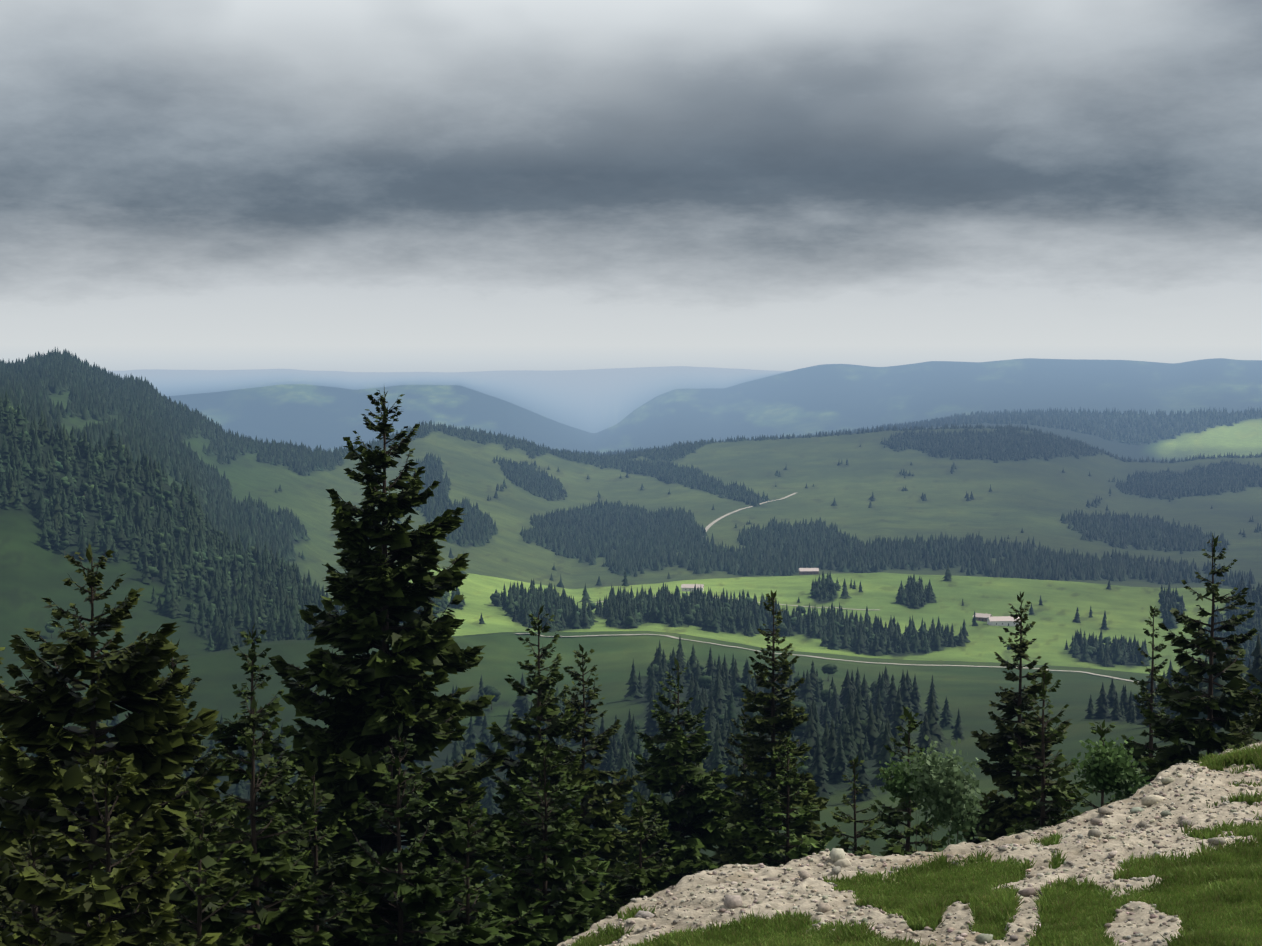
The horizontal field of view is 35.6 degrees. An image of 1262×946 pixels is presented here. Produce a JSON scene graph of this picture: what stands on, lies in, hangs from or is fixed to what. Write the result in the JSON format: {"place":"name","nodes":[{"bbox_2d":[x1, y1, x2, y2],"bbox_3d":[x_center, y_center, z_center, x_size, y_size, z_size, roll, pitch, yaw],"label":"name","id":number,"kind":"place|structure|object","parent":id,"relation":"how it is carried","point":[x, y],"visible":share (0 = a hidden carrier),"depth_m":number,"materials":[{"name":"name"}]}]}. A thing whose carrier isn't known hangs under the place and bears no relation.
{"place":"outdoors","nodes":[
{"label":"outdoors","id":0,"kind":"place"},
{"bbox_2d":[0,358,1261,945],"bbox_3d":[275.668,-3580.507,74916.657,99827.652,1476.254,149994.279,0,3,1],"label":"terrain","id":1,"kind":"structure","parent":0,"point":[632,408],"depth_m":3021.67,"materials":[{"name":"green plant"}]},
{"bbox_2d":[0,647,19,927],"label":"spruce","id":2,"kind":"object","parent":1,"relation":"on","point":[7,787],"visible":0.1,"depth_m":55.14,"materials":[{"name":"green plant"}]},
{"bbox_2d":[0,814,72,945],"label":"spruce","id":3,"kind":"object","parent":1,"relation":"on","point":[18,927],"visible":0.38,"depth_m":34.56,"materials":[{"name":"green plant"}]},
{"bbox_2d":[4,754,221,945],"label":"spruce","id":4,"kind":"object","parent":1,"relation":"on","point":[87,920],"visible":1,"depth_m":32.69,"materials":[{"name":"green plant"}]},
{"bbox_2d":[0,544,274,945],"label":"spruce","id":5,"kind":"object","parent":1,"relation":"on","point":[154,738],"visible":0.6,"depth_m":44.10,"materials":[{"name":"green plant"}]},
{"bbox_2d":[152,791,253,945],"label":"spruce","id":6,"kind":"object","parent":1,"relation":"on","point":[231,937],"visible":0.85,"depth_m":37.37,"materials":[{"name":"green plant"}]},
{"bbox_2d":[155,639,251,924],"bbox_3d":[-11.105,15.345,49.285,6.476,22.516,6.525,0,3,0],"label":"spruce","id":7,"kind":"object","parent":1,"relation":"on","point":[201,765],"visible":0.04,"depth_m":48.83,"materials":[{"name":"green plant"}]},
{"bbox_2d":[173,697,332,945],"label":"spruce","id":8,"kind":"object","parent":1,"relation":"on","point":[285,914],"visible":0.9,"depth_m":39.10,"materials":[{"name":"green plant"}]},
{"bbox_2d":[205,624,324,935],"bbox_3d":[-10.520,16.256,55.679,6.131,24.245,6.646,0,3,-8],"label":"spruce","id":9,"kind":"object","parent":1,"relation":"on","point":[265,848],"visible":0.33,"depth_m":55.10,"materials":[{"name":"green plant"}]},
{"bbox_2d":[249,753,378,945],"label":"spruce","id":10,"kind":"object","parent":1,"relation":"on","point":[351,921],"visible":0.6,"depth_m":41.48,"materials":[{"name":"green plant"}]},
{"bbox_2d":[248,387,539,942],"bbox_3d":[-8.245,13.877,62.158,10.721,32.956,10.972,-3,5,-44],"label":"spruce","id":11,"kind":"object","parent":1,"relation":"on","point":[382,694],"visible":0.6,"depth_m":60.56,"materials":[{"name":"green plant"}]},
{"bbox_2d":[302,723,503,945],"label":"spruce","id":12,"kind":"object","parent":1,"relation":"on","point":[397,896],"visible":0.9,"depth_m":43.73,"materials":[{"name":"green plant"}]},
{"bbox_2d":[395,802,554,945],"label":"spruce","id":13,"kind":"object","parent":1,"relation":"on","point":[524,932],"visible":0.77,"depth_m":47.18,"materials":[{"name":"green plant"}]},
{"bbox_2d":[473,605,614,940],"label":"spruce","id":14,"kind":"object","parent":1,"relation":"on","point":[543,708],"visible":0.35,"depth_m":71.79,"materials":[{"name":"green plant"}]},
{"bbox_2d":[485,739,609,945],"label":"spruce","id":15,"kind":"object","parent":1,"relation":"on","point":[571,911],"visible":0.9,"depth_m":51.92,"materials":[{"name":"green plant"}]},
{"bbox_2d":[505,644,653,903],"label":"spruce","id":16,"kind":"object","parent":1,"relation":"on","point":[601,813],"visible":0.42,"depth_m":78.08,"materials":[{"name":"green plant"}]},
{"bbox_2d":[0,347,1261,587],"bbox_3d":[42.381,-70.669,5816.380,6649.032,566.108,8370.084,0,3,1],"label":"woods trees","id":17,"kind":"object","parent":1,"relation":"on","point":[618,535],"visible":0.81,"depth_m":3143.26,"materials":[{"name":"green plant"}]},
{"bbox_2d":[0,390,1261,674],"bbox_3d":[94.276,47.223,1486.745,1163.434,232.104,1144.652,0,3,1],"label":"forest","id":18,"kind":"object","parent":1,"relation":"on","point":[282,592],"visible":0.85,"depth_m":1404.45,"materials":[{"name":"green plant"}]},
{"bbox_2d":[0,624,1261,901],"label":"forest","id":19,"kind":"object","parent":1,"relation":"on","point":[860,730],"visible":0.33,"depth_m":725.39,"materials":[{"name":"green plant"}]},
{"bbox_2d":[584,795,687,924],"bbox_3d":[0.394,16.291,60.718,5.961,12.866,6.456,2,4,33],"label":"spruce","id":20,"kind":"object","parent":1,"relation":"on","point":[638,881],"visible":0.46,"depth_m":60.30,"materials":[{"name":"green plant"}]},
{"bbox_2d":[602,656,749,890],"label":"spruce","id":21,"kind":"object","parent":1,"relation":"on","point":[685,811],"visible":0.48,"depth_m":87.77,"materials":[{"name":"green plant"}]},
{"bbox_2d":[681,584,703,591],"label":"farmhouse","id":22,"kind":"object","parent":1,"relation":"on","point":[686,587],"visible":0.81,"depth_m":1857.27,"materials":[{"name":"paint"}]},
{"bbox_2d":[707,708,780,865],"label":"spruce","id":23,"kind":"object","parent":1,"relation":"on","point":[718,851],"visible":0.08,"depth_m":95.19,"materials":[{"name":"green plant"}]},
{"bbox_2d":[716,590,840,866],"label":"spruce","id":24,"kind":"object","parent":1,"relation":"on","point":[772,722],"visible":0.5,"depth_m":91.86,"materials":[{"name":"green plant"}]},
{"bbox_2d":[742,734,833,866],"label":"spruce","id":25,"kind":"object","parent":1,"relation":"on","point":[805,846],"visible":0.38,"depth_m":72.02,"materials":[{"name":"green plant"}]},
{"bbox_2d":[799,568,818,574],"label":"farm building","id":26,"kind":"structure","parent":1,"relation":"on","point":[804,571],"depth_m":2523.21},
{"bbox_2d":[821,756,885,855],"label":"spruce","id":27,"kind":"object","parent":1,"relation":"on","point":[846,843],"visible":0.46,"depth_m":69.86,"materials":[{"name":"green plant"}]},
{"bbox_2d":[870,706,948,855],"bbox_3d":[8.921,14.046,61.815,4.614,13.601,4.341,-1,3,-11],"label":"spruce","id":28,"kind":"object","parent":1,"relation":"on","point":[901,844],"visible":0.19,"depth_m":61.55,"materials":[{"name":"green plant"}]},
{"bbox_2d":[562,742,1261,945],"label":"scree stones","id":29,"kind":"object","parent":1,"relation":"on","point":[733,902],"visible":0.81,"depth_m":15.58,"materials":[{"name":"beige stone"}]},
{"bbox_2d":[875,747,951,852],"bbox_3d":[7.500,11.976,51.791,2.313,9.811,1.985,1,3,21],"label":"rowan shrub","id":30,"kind":"object","parent":1,"relation":"on","point":[899,783],"visible":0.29,"depth_m":51.48,"materials":[{"name":"green plant"}]},
{"bbox_2d":[898,735,994,845],"bbox_3d":[7.312,10.662,45.496,1.856,9.045,2.641,-1,4,-22],"label":"deciduous tree","id":31,"kind":"object","parent":1,"relation":"on","point":[952,800],"visible":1,"depth_m":45.14,"materials":[{"name":"green plant"}]},
{"bbox_2d":[973,613,991,621],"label":"farmhouse","id":32,"kind":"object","parent":1,"relation":"on","point":[981,617],"depth_m":1702.81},
{"bbox_2d":[986,616,1019,626],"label":"farmhouse","id":33,"kind":"object","parent":1,"relation":"on","point":[1001,620],"visible":0.81,"depth_m":1676.70,"materials":[{"name":"paint"}]},
{"bbox_2d":[951,592,1072,843],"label":"spruce","id":34,"kind":"object","parent":1,"relation":"on","point":[1003,813],"visible":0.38,"depth_m":82.28,"materials":[{"name":"green plant"}]},
{"bbox_2d":[978,669,1089,841],"bbox_3d":[11.633,12.696,56.781,4.908,14.202,4.771,-2,4,-29],"label":"spruce","id":35,"kind":"object","parent":1,"relation":"on","point":[1058,790],"visible":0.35,"depth_m":56.72,"materials":[{"name":"green plant"}]},
{"bbox_2d":[1066,719,1118,816],"bbox_3d":[12.038,11.611,50.974,3.071,10.650,2.934,2,4,33],"label":"spruce","id":36,"kind":"object","parent":1,"relation":"on","point":[1101,733],"visible":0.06,"depth_m":50.57,"materials":[{"name":"green plant"}]},
{"bbox_2d":[1070,736,1152,802],"bbox_3d":[11.356,10.422,46.824,1.877,8.454,1.867,0,3,1],"label":"alder shrub","id":37,"kind":"object","parent":1,"relation":"on","point":[1109,769],"visible":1,"depth_m":46.28,"materials":[{"name":"green plant"}]},
{"bbox_2d":[1114,604,1184,797],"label":"spruce","id":38,"kind":"object","parent":1,"relation":"on","point":[1139,749],"visible":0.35,"depth_m":85.19,"materials":[{"name":"green plant"}]},
{"bbox_2d":[1139,533,1261,775],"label":"spruce","id":39,"kind":"object","parent":1,"relation":"on","point":[1187,702],"visible":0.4,"depth_m":68.62,"materials":[{"name":"green plant"}]},
{"bbox_2d":[1189,667,1261,763],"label":"spruce","id":40,"kind":"object","parent":1,"relation":"on","point":[1255,720],"visible":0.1,"depth_m":57.19,"materials":[{"name":"green plant"}]},
{"bbox_2d":[0,0,1261,371],"label":"sky","id":41,"kind":"structure","parent":0,"point":[312,185],"materials":[{"name":"grey"}]},
{"bbox_2d":[596,596,879,609],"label":"stream","id":42,"kind":"structure","parent":0,"point":[803,606],"depth_m":1745.21,"materials":[{"name":"grey liquid"}]},
{"bbox_2d":[703,493,795,536],"bbox_3d":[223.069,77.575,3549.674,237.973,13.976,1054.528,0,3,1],"label":"dirt road","id":43,"kind":"structure","parent":0,"point":[711,524],"depth_m":3650.22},
{"bbox_2d":[515,633,1156,684],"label":"road","id":44,"kind":"structure","parent":0,"point":[837,659],"depth_m":1236.82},
{"bbox_2d":[567,741,1261,945],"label":"grass","id":45,"kind":"structure","parent":0,"point":[1211,897],"depth_m":14.10,"materials":[{"name":"green plant"}]}
]}

